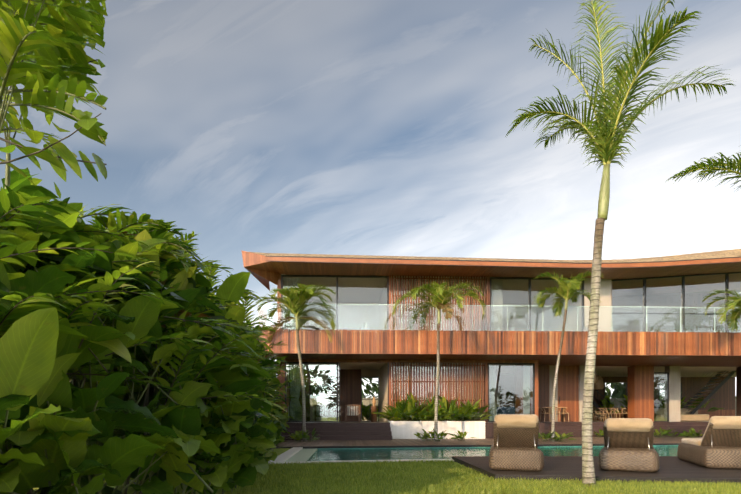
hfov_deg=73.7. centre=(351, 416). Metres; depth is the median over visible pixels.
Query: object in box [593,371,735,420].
staircase
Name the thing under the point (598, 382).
pendant lamps
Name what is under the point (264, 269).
roof
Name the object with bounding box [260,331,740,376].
balcony slab
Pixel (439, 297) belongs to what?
palm tree
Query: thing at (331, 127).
sky
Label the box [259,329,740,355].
balcony band boards
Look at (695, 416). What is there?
living room sofa
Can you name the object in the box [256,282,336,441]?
palm tree
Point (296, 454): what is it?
pool
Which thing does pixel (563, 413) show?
dining set
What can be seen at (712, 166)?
palm
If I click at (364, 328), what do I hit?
bedroom bed
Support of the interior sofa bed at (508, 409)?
on the house walls at (640, 379)
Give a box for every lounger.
[489,414,543,470]
[598,418,658,471]
[677,416,740,468]
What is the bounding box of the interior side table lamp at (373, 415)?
[335,397,377,421]
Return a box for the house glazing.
[283,274,740,420]
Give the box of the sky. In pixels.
[0,0,740,397]
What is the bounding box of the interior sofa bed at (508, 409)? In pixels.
[478,407,514,420]
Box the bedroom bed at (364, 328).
[315,322,368,331]
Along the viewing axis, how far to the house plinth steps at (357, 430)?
22.23 m
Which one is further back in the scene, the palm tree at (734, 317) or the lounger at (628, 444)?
the palm tree at (734, 317)
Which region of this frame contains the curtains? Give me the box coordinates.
[283,278,529,420]
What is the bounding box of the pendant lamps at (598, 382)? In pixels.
[594,373,603,388]
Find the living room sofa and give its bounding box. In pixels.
[654,408,708,420]
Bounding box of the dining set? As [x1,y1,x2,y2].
[538,407,627,421]
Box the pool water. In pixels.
[307,446,677,460]
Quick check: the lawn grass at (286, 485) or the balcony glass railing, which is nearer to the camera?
the lawn grass at (286, 485)
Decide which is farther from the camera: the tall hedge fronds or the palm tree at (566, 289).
the palm tree at (566, 289)
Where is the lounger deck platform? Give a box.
[452,456,740,484]
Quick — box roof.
[241,249,740,292]
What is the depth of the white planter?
22.56 m
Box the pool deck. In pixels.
[273,437,701,448]
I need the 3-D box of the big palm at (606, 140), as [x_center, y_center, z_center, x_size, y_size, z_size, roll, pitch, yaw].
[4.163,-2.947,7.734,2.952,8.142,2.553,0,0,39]
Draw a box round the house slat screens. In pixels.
[392,275,487,421]
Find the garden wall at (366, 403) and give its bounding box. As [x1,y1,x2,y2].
[310,398,735,420]
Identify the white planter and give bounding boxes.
[388,421,484,438]
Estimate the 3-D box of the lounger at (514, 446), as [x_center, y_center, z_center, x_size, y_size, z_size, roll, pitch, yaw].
[3.183,0.461,9.679,0.942,1.006,2.009,0,0,16]
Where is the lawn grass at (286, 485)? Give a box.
[221,458,740,493]
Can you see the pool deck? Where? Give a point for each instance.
(420, 443)
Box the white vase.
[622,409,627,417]
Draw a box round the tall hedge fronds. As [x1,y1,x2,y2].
[67,204,288,385]
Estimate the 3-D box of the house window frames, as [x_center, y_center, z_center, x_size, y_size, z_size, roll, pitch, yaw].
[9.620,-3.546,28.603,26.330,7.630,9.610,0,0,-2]
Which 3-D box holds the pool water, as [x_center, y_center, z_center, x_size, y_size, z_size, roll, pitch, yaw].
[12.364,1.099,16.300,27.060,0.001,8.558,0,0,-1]
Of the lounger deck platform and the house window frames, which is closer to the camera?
the lounger deck platform
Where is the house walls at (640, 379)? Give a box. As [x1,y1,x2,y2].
[269,273,740,421]
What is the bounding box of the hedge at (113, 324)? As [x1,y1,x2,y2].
[0,167,296,493]
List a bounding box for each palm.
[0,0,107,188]
[505,0,733,485]
[666,152,740,192]
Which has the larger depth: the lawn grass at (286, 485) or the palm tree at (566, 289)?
the palm tree at (566, 289)
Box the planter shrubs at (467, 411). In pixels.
[367,392,496,420]
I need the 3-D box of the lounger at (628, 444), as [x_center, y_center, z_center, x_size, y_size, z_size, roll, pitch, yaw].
[5.306,0.496,9.485,0.942,0.937,2.071,0,0,29]
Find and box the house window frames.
[281,272,740,421]
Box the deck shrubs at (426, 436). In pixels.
[286,427,703,441]
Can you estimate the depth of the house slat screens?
23.54 m
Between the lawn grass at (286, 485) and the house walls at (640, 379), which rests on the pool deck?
the house walls at (640, 379)
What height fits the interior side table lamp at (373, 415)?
1.300 m
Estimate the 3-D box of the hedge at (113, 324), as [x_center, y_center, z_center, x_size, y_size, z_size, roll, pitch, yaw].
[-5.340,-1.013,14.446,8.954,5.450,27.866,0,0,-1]
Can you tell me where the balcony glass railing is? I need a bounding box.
[258,303,740,332]
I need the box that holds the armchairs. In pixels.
[314,405,359,421]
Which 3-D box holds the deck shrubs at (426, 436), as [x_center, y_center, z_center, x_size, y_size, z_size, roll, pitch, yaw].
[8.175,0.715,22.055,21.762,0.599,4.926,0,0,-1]
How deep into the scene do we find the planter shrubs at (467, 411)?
22.62 m
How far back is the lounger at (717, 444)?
9.25 m
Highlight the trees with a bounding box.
[275,373,735,397]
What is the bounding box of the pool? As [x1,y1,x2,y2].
[268,445,677,463]
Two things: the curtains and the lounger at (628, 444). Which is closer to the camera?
the lounger at (628, 444)
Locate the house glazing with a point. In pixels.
(334, 383)
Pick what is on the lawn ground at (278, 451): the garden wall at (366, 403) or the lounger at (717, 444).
the garden wall at (366, 403)
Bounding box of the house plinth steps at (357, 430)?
[281,421,708,439]
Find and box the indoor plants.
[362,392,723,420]
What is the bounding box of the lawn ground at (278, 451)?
[33,448,736,493]

